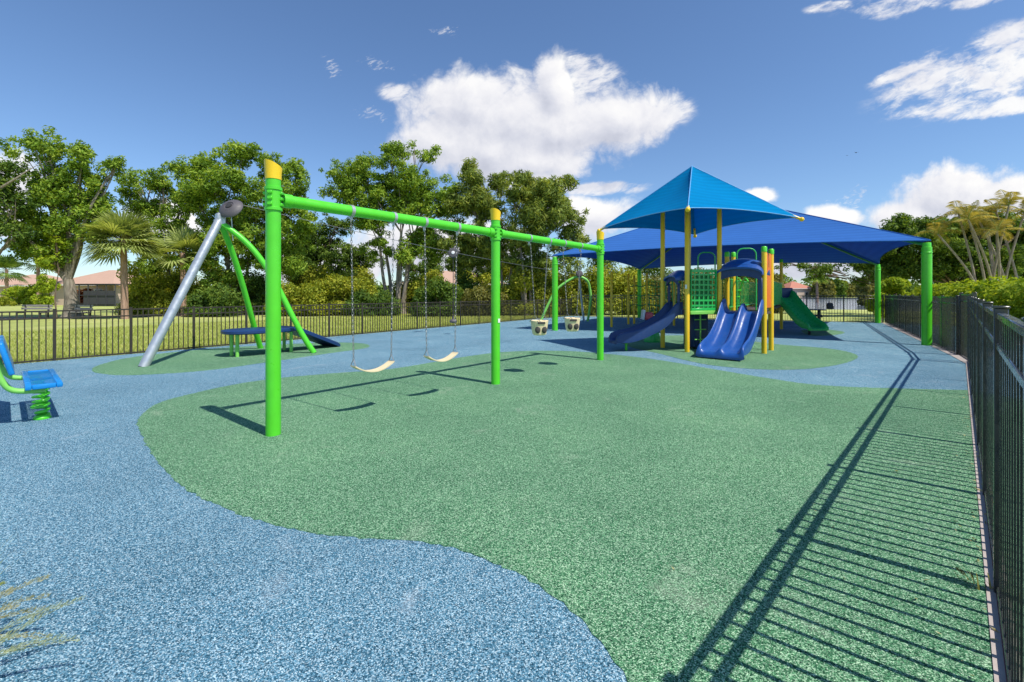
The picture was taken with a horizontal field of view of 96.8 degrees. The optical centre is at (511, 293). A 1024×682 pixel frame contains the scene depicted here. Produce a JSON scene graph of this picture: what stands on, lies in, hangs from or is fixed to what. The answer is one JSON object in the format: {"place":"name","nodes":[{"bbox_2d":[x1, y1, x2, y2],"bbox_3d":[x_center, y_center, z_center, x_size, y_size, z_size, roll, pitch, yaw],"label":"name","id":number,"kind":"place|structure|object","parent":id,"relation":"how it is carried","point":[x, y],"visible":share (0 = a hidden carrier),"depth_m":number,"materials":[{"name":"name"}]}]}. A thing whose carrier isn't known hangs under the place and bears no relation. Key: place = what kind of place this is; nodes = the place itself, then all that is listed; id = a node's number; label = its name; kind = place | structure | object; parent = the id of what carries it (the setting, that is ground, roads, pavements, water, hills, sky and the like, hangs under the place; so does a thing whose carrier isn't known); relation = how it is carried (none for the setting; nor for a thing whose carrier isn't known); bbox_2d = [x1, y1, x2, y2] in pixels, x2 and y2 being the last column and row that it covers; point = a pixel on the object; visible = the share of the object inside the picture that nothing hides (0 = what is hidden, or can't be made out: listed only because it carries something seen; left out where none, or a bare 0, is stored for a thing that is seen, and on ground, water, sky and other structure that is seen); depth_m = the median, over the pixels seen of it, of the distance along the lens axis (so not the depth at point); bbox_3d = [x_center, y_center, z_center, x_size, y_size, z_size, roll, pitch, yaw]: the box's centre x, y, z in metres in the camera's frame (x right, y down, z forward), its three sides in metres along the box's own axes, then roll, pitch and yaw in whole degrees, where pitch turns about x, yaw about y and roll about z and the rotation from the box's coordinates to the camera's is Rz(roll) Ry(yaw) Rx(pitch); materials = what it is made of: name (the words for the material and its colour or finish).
{"place":"outdoors","nodes":[
{"label":"outdoors","id":0,"kind":"place"},
{"bbox_2d":[0,274,61,303],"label":"house","id":1,"kind":"structure","parent":0,"point":[30,280],"depth_m":70.36,"materials":[{"name":"paint"}]},
{"bbox_2d":[54,270,132,305],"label":"house","id":2,"kind":"structure","parent":0,"point":[104,286],"depth_m":61.69,"materials":[{"name":"paint"}]},
{"bbox_2d":[0,314,259,318],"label":"path","id":3,"kind":"structure","parent":0,"point":[96,317],"depth_m":30.59,"materials":[{"name":"concrete"}]},
{"bbox_2d":[0,297,884,362],"bbox_3d":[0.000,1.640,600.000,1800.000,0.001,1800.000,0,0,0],"label":"ground","id":4,"kind":"structure","parent":0,"point":[850,315],"depth_m":27.42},
{"bbox_2d":[0,296,17,305],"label":"bush","id":5,"kind":"object","parent":4,"relation":"on","point":[4,300],"visible":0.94,"depth_m":58.05,"materials":[{"name":"green plant"}]},
{"bbox_2d":[0,253,29,292],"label":"fan palm","id":6,"kind":"object","parent":4,"relation":"on","point":[5,261],"visible":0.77,"depth_m":65.93,"materials":[{"name":"green plant"}]},
{"bbox_2d":[0,284,46,304],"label":"bush","id":7,"kind":"object","parent":4,"relation":"on","point":[23,294],"visible":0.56,"depth_m":61.54,"materials":[{"name":"green plant"}]},
{"bbox_2d":[0,157,49,254],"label":"ficus tree","id":8,"kind":"object","parent":4,"relation":"on","point":[10,196],"visible":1,"depth_m":27.55,"materials":[{"name":"green plant"}]},
{"bbox_2d":[6,252,54,304],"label":"fan palm","id":9,"kind":"object","parent":4,"relation":"on","point":[37,268],"visible":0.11,"depth_m":59.88,"materials":[{"name":"green plant"}]},
{"bbox_2d":[21,305,52,317],"bbox_3d":[-30.596,1.189,29.042,2.200,0.908,0.585,0,0,6],"label":"park bench","id":10,"kind":"object","parent":4,"relation":"on","point":[27,307],"visible":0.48,"depth_m":29.24,"materials":[{"name":"grey wood"}]},
{"bbox_2d":[30,273,61,305],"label":"bush","id":11,"kind":"object","parent":4,"relation":"on","point":[44,284],"visible":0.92,"depth_m":54.53,"materials":[{"name":"green plant"}]},
{"bbox_2d":[35,224,69,316],"bbox_3d":[-29.155,-1.387,28.885,1.623,6.196,1.332,0,0,0],"label":"young tree","id":12,"kind":"object","parent":4,"relation":"on","point":[56,241],"visible":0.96,"depth_m":28.85,"materials":[{"name":"green plant"}]},
{"bbox_2d":[0,125,128,318],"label":"ficus tree","id":13,"kind":"object","parent":4,"relation":"on","point":[54,189],"visible":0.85,"depth_m":29.26,"materials":[{"name":"green plant"}]},
{"bbox_2d":[66,305,92,318],"bbox_3d":[-27.396,1.189,28.842,1.300,0.908,0.585,0,0,6],"label":"park bench","id":14,"kind":"object","parent":4,"relation":"on","point":[77,308],"visible":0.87,"depth_m":29.03,"materials":[{"name":"grey wood"}]},
{"bbox_2d":[77,288,93,304],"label":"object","id":15,"kind":"object","parent":4,"relation":"on","point":[81,297],"visible":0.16,"depth_m":59.33,"materials":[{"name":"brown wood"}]},
{"bbox_2d":[76,204,167,318],"bbox_3d":[-24.747,-1.954,28.942,4.934,7.276,4.469,0,0,-33],"label":"fan palm","id":16,"kind":"object","parent":4,"relation":"on","point":[119,229],"visible":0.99,"depth_m":28.63,"materials":[{"name":"green plant"}]},
{"bbox_2d":[113,275,179,315],"bbox_3d":[-26.476,0.195,33.070,4.052,3.256,2.857,0,0,0],"label":"bush","id":17,"kind":"object","parent":4,"relation":"on","point":[160,298],"visible":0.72,"depth_m":32.58,"materials":[{"name":"green plant"}]},
{"bbox_2d":[116,259,177,300],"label":"bush","id":18,"kind":"object","parent":4,"relation":"on","point":[136,270],"visible":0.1,"depth_m":40.23,"materials":[{"name":"green plant"}]},
{"bbox_2d":[113,167,220,275],"bbox_3d":[-27.767,-4.194,36.606,8.368,11.831,4.332,0,0,-15],"label":"ficus tree","id":19,"kind":"object","parent":4,"relation":"on","point":[155,182],"visible":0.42,"depth_m":36.19,"materials":[{"name":"green plant"}]},
{"bbox_2d":[137,269,203,313],"bbox_3d":[-25.770,-0.166,35.135,4.998,3.938,3.228,0,0,0],"label":"bush","id":20,"kind":"object","parent":4,"relation":"on","point":[173,279],"visible":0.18,"depth_m":34.63,"materials":[{"name":"green plant"}]},
{"bbox_2d":[138,224,218,315],"bbox_3d":[-23.809,-1.721,33.020,5.312,6.811,5.056,0,0,0],"label":"fan palm","id":21,"kind":"object","parent":4,"relation":"on","point":[181,240],"visible":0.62,"depth_m":32.64,"materials":[{"name":"green plant"}]},
{"bbox_2d":[171,265,222,289],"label":"bush","id":22,"kind":"object","parent":4,"relation":"on","point":[197,281],"visible":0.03,"depth_m":41.81,"materials":[{"name":"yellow plant"}]},
{"bbox_2d":[180,281,243,316],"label":"bush","id":23,"kind":"object","parent":4,"relation":"on","point":[221,295],"visible":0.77,"depth_m":31.64,"materials":[{"name":"green plant"}]},
{"bbox_2d":[160,138,318,314],"bbox_3d":[-19.826,-4.729,33.859,10.926,12.981,6.037,0,0,0],"label":"ficus tree","id":24,"kind":"object","parent":4,"relation":"on","point":[209,189],"visible":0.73,"depth_m":33.11,"materials":[{"name":"green plant"}]},
{"bbox_2d":[228,270,264,314],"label":"bush","id":25,"kind":"object","parent":4,"relation":"on","point":[256,291],"visible":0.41,"depth_m":34.30,"materials":[{"name":"green plant"}]},
{"bbox_2d":[0,312,564,364],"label":"grass","id":26,"kind":"structure","parent":4,"relation":"on","point":[91,343],"depth_m":17.57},
{"bbox_2d":[264,280,330,315],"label":"bush","id":27,"kind":"object","parent":4,"relation":"on","point":[304,295],"visible":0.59,"depth_m":32.34,"materials":[{"name":"green plant"}]},
{"bbox_2d":[281,267,314,288],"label":"bush","id":28,"kind":"object","parent":4,"relation":"on","point":[290,280],"visible":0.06,"depth_m":41.39,"materials":[{"name":"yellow plant"}]},
{"bbox_2d":[303,262,349,302],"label":"bush","id":29,"kind":"object","parent":4,"relation":"on","point":[324,272],"visible":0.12,"depth_m":37.60,"materials":[{"name":"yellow plant"}]},
{"bbox_2d":[281,211,385,284],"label":"ficus tree","id":30,"kind":"object","parent":4,"relation":"on","point":[327,252],"visible":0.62,"depth_m":41.58,"materials":[{"name":"green plant"}]},
{"bbox_2d":[316,273,376,315],"bbox_3d":[-12.632,0.194,34.180,5.113,3.441,3.338,0,0,0],"label":"bush","id":31,"kind":"object","parent":4,"relation":"on","point":[339,292],"visible":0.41,"depth_m":33.58,"materials":[{"name":"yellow plant"}]},
{"bbox_2d":[349,264,377,291],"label":"bush","id":32,"kind":"object","parent":4,"relation":"on","point":[364,272],"visible":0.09,"depth_m":41.46,"materials":[{"name":"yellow plant"}]},
{"bbox_2d":[342,289,401,316],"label":"bush","id":33,"kind":"object","parent":4,"relation":"on","point":[359,297],"visible":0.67,"depth_m":32.41,"materials":[{"name":"green plant"}]},
{"bbox_2d":[316,140,466,313],"bbox_3d":[-9.571,-5.186,36.011,12.141,13.903,5.435,0,0,0],"label":"ficus tree","id":34,"kind":"object","parent":4,"relation":"on","point":[352,181],"visible":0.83,"depth_m":35.29,"materials":[{"name":"green plant"}]},
{"bbox_2d":[387,275,432,312],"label":"bush","id":35,"kind":"object","parent":4,"relation":"on","point":[411,288],"visible":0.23,"depth_m":36.45,"materials":[{"name":"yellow plant"}]},
{"bbox_2d":[396,257,444,285],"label":"ficus tree","id":36,"kind":"object","parent":4,"relation":"on","point":[417,271],"visible":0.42,"depth_m":45.37,"materials":[{"name":"green plant"}]},
{"bbox_2d":[409,276,463,316],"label":"bush","id":37,"kind":"object","parent":4,"relation":"on","point":[441,289],"visible":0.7,"depth_m":31.51,"materials":[{"name":"green plant"}]},
{"bbox_2d":[422,269,476,311],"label":"bush","id":38,"kind":"object","parent":4,"relation":"on","point":[429,275],"visible":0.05,"depth_m":39.60,"materials":[{"name":"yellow plant"}]},
{"bbox_2d":[454,270,490,313],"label":"bush","id":39,"kind":"object","parent":4,"relation":"on","point":[463,282],"visible":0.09,"depth_m":35.39,"materials":[{"name":"green plant"}]},
{"bbox_2d":[443,253,504,283],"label":"ficus tree","id":40,"kind":"object","parent":4,"relation":"on","point":[449,266],"visible":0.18,"depth_m":44.43,"materials":[{"name":"green plant"}]},
{"bbox_2d":[436,156,529,284],"bbox_3d":[-2.095,-4.347,34.902,7.718,12.175,3.933,0,0,0],"label":"casuarina tree","id":41,"kind":"object","parent":4,"relation":"on","point":[478,201],"visible":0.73,"depth_m":34.47,"materials":[{"name":"green plant"}]},
{"bbox_2d":[459,284,507,315],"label":"bush","id":42,"kind":"object","parent":4,"relation":"on","point":[476,293],"visible":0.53,"depth_m":32.24,"materials":[{"name":"green plant"}]},
{"bbox_2d":[0,316,990,681],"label":"playground surface","id":43,"kind":"object","parent":4,"relation":"on","point":[134,544],"visible":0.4,"depth_m":2.65,"materials":[{"name":"blue rubber"}]},
{"bbox_2d":[0,575,49,638],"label":"grass tuft","id":44,"kind":"object","parent":43,"relation":"on","point":[19,600],"visible":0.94,"depth_m":2.10,"materials":[{"name":"beige plant"}]},
{"bbox_2d":[0,335,62,419],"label":"spring bench","id":45,"kind":"object","parent":43,"relation":"on","point":[41,386],"visible":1,"depth_m":5.77,"materials":[{"name":"blue"}]},
{"bbox_2d":[0,595,84,656],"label":"grass tuft","id":46,"kind":"object","parent":43,"relation":"on","point":[12,649],"visible":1,"depth_m":1.90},
{"bbox_2d":[92,342,369,374],"bbox_3d":[-7.085,1.599,12.101,3.975,0.006,6.423,0,0,28],"label":"green surface launch","id":47,"kind":"object","parent":43,"relation":"on","point":[193,360],"visible":0.8,"depth_m":10.96,"materials":[{"name":"rubber"}]},
{"bbox_2d":[138,200,316,366],"bbox_3d":[-7.041,-0.369,11.240,2.364,4.065,3.414,0,0,27],"label":"zip line tripod","id":48,"kind":"object","parent":47,"relation":"on","point":[231,208],"visible":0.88,"depth_m":11.40,"materials":[{"name":"green paint"}]},
{"bbox_2d":[220,326,339,356],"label":"launch deck","id":49,"kind":"structure","parent":47,"relation":"on","point":[310,335],"depth_m":12.22,"materials":[{"name":"blue plastic"}]},
{"bbox_2d":[0,299,570,363],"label":"metal fence","id":50,"kind":"object","parent":43,"relation":"on","point":[511,309],"visible":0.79,"depth_m":14.32,"materials":[{"name":"metal"}]},
{"bbox_2d":[135,351,993,681],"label":"green surface field","id":51,"kind":"structure","parent":43,"relation":"on","point":[653,521],"depth_m":3.66,"materials":[{"name":"rubber"}]},
{"bbox_2d":[263,159,604,436],"bbox_3d":[-0.289,0.068,8.032,0.189,3.125,7.711,0,0,40],"label":"swing frame","id":52,"kind":"object","parent":51,"relation":"on","point":[275,198],"visible":1,"depth_m":5.52,"materials":[{"name":"green paint"}]},
{"bbox_2d":[350,222,394,371],"bbox_3d":[-1.873,0.051,6.135,0.150,2.001,0.673,0,0,40],"label":"belt swing","id":53,"kind":"object","parent":52,"relation":"hanging from","point":[389,362],"visible":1,"depth_m":6.15,"materials":[{"name":"metal"}]},
{"bbox_2d":[424,231,457,361],"bbox_3d":[-1.098,0.051,7.064,0.150,2.001,0.673,0,0,40],"label":"belt swing","id":54,"kind":"object","parent":52,"relation":"hanging from","point":[450,356],"visible":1,"depth_m":7.09,"materials":[{"name":"rubber"}]},
{"bbox_2d":[529,244,548,335],"bbox_3d":[0.542,-0.060,9.029,0.551,1.779,0.414,0,0,-20],"label":"bucket swing","id":55,"kind":"object","parent":52,"relation":"hanging from","point":[538,327],"visible":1,"depth_m":8.90,"materials":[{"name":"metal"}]},
{"bbox_2d":[562,251,581,331],"bbox_3d":[1.317,-0.060,9.958,0.551,1.779,0.414,0,0,-10],"label":"bucket swing","id":56,"kind":"object","parent":52,"relation":"hanging from","point":[572,324],"visible":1,"depth_m":9.82,"materials":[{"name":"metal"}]},
{"bbox_2d":[671,361,999,680],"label":"leaf litter","id":57,"kind":"object","parent":51,"relation":"on","point":[970,540],"visible":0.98,"depth_m":2.93,"materials":[{"name":"brown plant"}]},
{"bbox_2d":[952,567,991,590],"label":"grass tuft","id":58,"kind":"object","parent":51,"relation":"on","point":[960,570],"visible":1,"depth_m":2.47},
{"bbox_2d":[540,270,591,320],"bbox_3d":[3.035,0.180,25.527,2.951,2.938,0.940,0,0,-21],"label":"zip line mast","id":59,"kind":"object","parent":43,"relation":"on","point":[580,289],"visible":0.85,"depth_m":25.61,"materials":[{"name":"metal"}]},
{"bbox_2d":[243,205,574,273],"bbox_3d":[-1.597,-1.678,18.650,0.016,1.225,17.409,0,0,38],"label":"zip line cable","id":60,"kind":"object","parent":59,"relation":"attached to","point":[388,238],"visible":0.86,"depth_m":15.04,"materials":[{"name":"metal"}]},
{"bbox_2d":[448,248,457,322],"bbox_3d":[-2.295,-0.309,17.759,0.334,2.937,0.300,0,0,-39],"label":"zip line trolley","id":61,"kind":"object","parent":60,"relation":"hanging from","point":[452,253],"visible":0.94,"depth_m":17.72,"materials":[{"name":"metal"}]},
{"bbox_2d":[610,271,674,326],"bbox_3d":[6.152,0.290,22.925,3.638,2.680,1.849,0,0,-17],"label":"climbing frame","id":62,"kind":"object","parent":43,"relation":"on","point":[646,285],"visible":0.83,"depth_m":23.54,"materials":[{"name":"blue metal"}]},
{"bbox_2d":[571,295,883,322],"bbox_3d":[12.150,0.844,28.300,17.563,1.513,0.067,0,0,25],"label":"metal fence","id":63,"kind":"object","parent":43,"relation":"on","point":[840,298],"visible":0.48,"depth_m":26.00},
{"bbox_2d":[622,335,857,369],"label":"green surface island","id":64,"kind":"structure","parent":43,"relation":"on","point":[784,357],"depth_m":11.48,"materials":[{"name":"rubber"}]},
{"bbox_2d":[597,166,828,360],"bbox_3d":[8.187,-1.016,15.330,12.352,5.292,4.804,0,0,-37],"label":"play structure","id":65,"kind":"object","parent":64,"relation":"on","point":[689,201],"visible":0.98,"depth_m":12.62,"materials":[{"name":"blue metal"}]},
{"bbox_2d":[552,210,932,345],"bbox_3d":[10.775,-1.475,22.050,13.976,6.210,12.730,0,0,27],"label":"shade structure","id":66,"kind":"object","parent":43,"relation":"on","point":[812,239],"visible":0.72,"depth_m":19.17,"materials":[{"name":"fabric"}]},
{"bbox_2d":[810,309,827,319],"bbox_3d":[15.546,1.218,23.913,1.500,0.765,1.640,0,0,23],"label":"picnic table","id":67,"kind":"object","parent":43,"relation":"on","point":[819,315],"visible":0.41,"depth_m":23.48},
{"bbox_2d":[802,330,844,335],"bbox_3d":[12.690,1.599,18.570,1.486,0.006,3.712,0,0,33],"label":"green surface spot","id":68,"kind":"object","parent":43,"relation":"on","point":[824,333],"visible":0.84,"depth_m":18.51,"materials":[{"name":"rubber"}]},
{"bbox_2d":[969,374,1006,681],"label":"joint strip","id":69,"kind":"object","parent":43,"relation":"on","point":[992,565],"visible":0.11,"depth_m":2.38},
{"bbox_2d":[477,264,515,288],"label":"bush","id":70,"kind":"object","parent":4,"relation":"on","point":[506,272],"visible":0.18,"depth_m":41.94,"materials":[{"name":"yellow plant"}]},
{"bbox_2d":[34,270,969,295],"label":"woods","id":71,"kind":"object","parent":4,"relation":"on","point":[379,288],"visible":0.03,"depth_m":201.35,"materials":[{"name":"green plant"}]},
{"bbox_2d":[500,269,559,314],"bbox_3d":[0.976,0.005,33.578,5.216,3.617,3.307,0,0,0],"label":"bush","id":72,"kind":"object","parent":4,"relation":"on","point":[515,281],"visible":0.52,"depth_m":32.92,"materials":[{"name":"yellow plant"}]},
{"bbox_2d":[512,267,561,299],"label":"bush","id":73,"kind":"object","parent":4,"relation":"on","point":[550,272],"visible":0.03,"depth_m":41.28,"materials":[{"name":"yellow plant"}]},
{"bbox_2d":[497,169,591,315],"bbox_3d":[2.435,-3.561,32.283,7.148,10.590,5.160,0,0,0],"label":"casuarina tree","id":74,"kind":"object","parent":4,"relation":"on","point":[545,209],"visible":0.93,"depth_m":32.27,"materials":[{"name":"green plant"}]},
{"bbox_2d":[531,271,591,314],"bbox_3d":[3.651,0.064,34.548,5.194,3.856,3.178,0,0,0],"label":"bush","id":75,"kind":"object","parent":4,"relation":"on","point":[569,287],"visible":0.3,"depth_m":33.87,"materials":[{"name":"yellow plant"}]},
{"bbox_2d":[565,262,625,314],"bbox_3d":[6.246,-0.297,34.445,4.732,4.225,3.082,0,0,0],"label":"bush","id":76,"kind":"object","parent":4,"relation":"on","point":[591,275],"visible":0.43,"depth_m":33.99,"materials":[{"name":"green plant"}]},
{"bbox_2d":[586,258,641,310],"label":"bush","id":77,"kind":"object","parent":4,"relation":"on","point":[594,262],"visible":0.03,"depth_m":42.47,"materials":[{"name":"green plant"}]},
{"bbox_2d":[604,265,658,314],"bbox_3d":[8.788,-0.196,34.972,5.003,4.050,2.624,0,0,0],"label":"bush","id":78,"kind":"object","parent":4,"relation":"on","point":[624,278],"visible":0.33,"depth_m":34.40,"materials":[{"name":"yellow plant"}]},
{"bbox_2d":[627,265,673,282],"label":"bush","id":79,"kind":"object","parent":4,"relation":"on","point":[650,272],"visible":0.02,"depth_m":42.39,"materials":[{"name":"green plant"}]},
{"bbox_2d":[643,274,692,314],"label":"bush","id":80,"kind":"object","parent":4,"relation":"on","point":[657,289],"visible":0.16,"depth_m":34.35,"materials":[{"name":"green plant"}]},
{"bbox_2d":[670,267,749,306],"bbox_3d":[15.558,0.052,36.083,6.602,4.239,3.580,0,0,0],"label":"bush","id":81,"kind":"object","parent":4,"relation":"on","point":[713,287],"visible":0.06,"depth_m":35.31,"materials":[{"name":"green plant"}]},
{"bbox_2d":[723,276,754,286],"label":"tree","id":82,"kind":"object","parent":4,"relation":"on","point":[740,277],"visible":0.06,"depth_m":192.59,"materials":[{"name":"green plant"}]},
{"bbox_2d":[723,277,784,312],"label":"bush","id":83,"kind":"object","parent":4,"relation":"on","point":[748,293],"visible":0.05,"depth_m":37.16,"materials":[{"name":"green plant"}]},
{"bbox_2d":[774,274,784,287],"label":"tree","id":84,"kind":"object","parent":4,"relation":"on","point":[776,277],"visible":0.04,"depth_m":178.70,"materials":[{"name":"green plant"}]},
{"bbox_2d":[783,281,811,296],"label":"house","id":85,"kind":"structure","parent":4,"relation":"on","point":[800,289],"depth_m":178.78,"materials":[{"name":"pink tile"}]},
{"bbox_2d":[802,265,829,302],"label":"fan palm","id":86,"kind":"object","parent":4,"relation":"on","point":[817,281],"visible":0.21,"depth_m":79.83,"materials":[{"name":"green plant"}]},
{"bbox_2d":[809,279,836,297],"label":"tree","id":87,"kind":"object","parent":4,"relation":"on","point":[824,288],"visible":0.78,"depth_m":175.20,"materials":[{"name":"green plant"}]},
{"bbox_2d":[774,263,874,286],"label":"ficus tree","id":88,"kind":"object","parent":4,"relation":"on","point":[817,271],"visible":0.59,"depth_m":35.86,"materials":[{"name":"green plant"}]},
{"bbox_2d":[812,277,848,296],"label":"tree","id":89,"kind":"object","parent":4,"relation":"on","point":[842,286],"visible":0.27,"depth_m":180.82,"materials":[{"name":"green plant"}]},
{"bbox_2d":[843,280,855,296],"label":"tree","id":90,"kind":"object","parent":4,"relation":"on","point":[850,291],"visible":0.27,"depth_m":184.02,"materials":[{"name":"green plant"}]},
{"bbox_2d":[855,283,874,305],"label":"bush","id":91,"kind":"object","parent":4,"relation":"on","point":[863,291],"visible":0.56,"depth_m":59.63,"materials":[{"name":"green plant"}]},
{"bbox_2d":[865,276,912,317],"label":"hedge dome","id":92,"kind":"structure","parent":4,"relation":"on","point":[894,285],"depth_m":25.57,"materials":[{"name":"green plant"}]},
{"bbox_2d":[867,277,915,293],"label":"bank tree","id":93,"kind":"object","parent":4,"relation":"on","point":[910,289],"visible":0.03,"depth_m":190.13,"materials":[{"name":"green plant"}]},
{"bbox_2d":[883,323,967,363],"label":"concrete kerb","id":94,"kind":"structure","parent":4,"relation":"on","point":[961,358],"depth_m":12.89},
{"bbox_2d":[885,294,958,354],"bbox_3d":[15.875,0.829,18.200,0.067,1.543,15.516,0,0,34],"label":"metal fence","id":95,"kind":"object","parent":94,"relation":"on","point":[903,312],"visible":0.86,"depth_m":14.20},
{"bbox_2d":[959,292,976,358],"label":"gate panel","id":96,"kind":"structure","parent":94,"relation":"on","point":[962,324],"depth_m":11.41,"materials":[{"name":"black metal"}]},
{"bbox_2d":[862,209,1023,284],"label":"ficus tree","id":97,"kind":"object","parent":4,"relation":"on","point":[903,262],"visible":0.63,"depth_m":30.25,"materials":[{"name":"green plant"}]},
{"bbox_2d":[911,274,1023,318],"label":"hedge","id":98,"kind":"object","parent":4,"relation":"on","point":[1003,291],"visible":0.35,"depth_m":12.83,"materials":[{"name":"green plant"}]},
{"bbox_2d":[913,189,1023,281],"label":"cane palm","id":99,"kind":"object","parent":4,"relation":"on","point":[992,224],"visible":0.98,"depth_m":25.91,"materials":[{"name":"green plant"}]},
{"bbox_2d":[966,363,1005,681],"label":"concrete strip","id":100,"kind":"object","parent":4,"relation":"on","point":[998,661],"visible":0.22,"depth_m":2.61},
{"bbox_2d":[967,296,1023,681],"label":"metal fence","id":101,"kind":"object","parent":100,"relation":"on","point":[995,347],"visible":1,"depth_m":2.14,"materials":[{"name":"metal"}]},
{"bbox_2d":[402,271,506,284],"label":"house","id":102,"kind":"structure","parent":0,"point":[448,275],"depth_m":63.42,"materials":[{"name":"tile"}]},
{"bbox_2d":[0,0,1023,286],"label":"sky","id":103,"kind":"structure","parent":0,"point":[769,99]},
{"bbox_2d":[640,310,652,319],"bbox_3d":[6.182,1.181,20.870,0.535,0.860,0.560,0,0,0],"label":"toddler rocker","id":104,"kind":"object","parent":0,"point":[645,315],"visible":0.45,"depth_m":20.66,"materials":[{"name":"red plastic"}]},
{"bbox_2d":[799,297,866,309],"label":"lake","id":105,"kind":"structure","parent":0,"point":[850,304],"depth_m":66.17,"materials":[{"name":"white liquid"}]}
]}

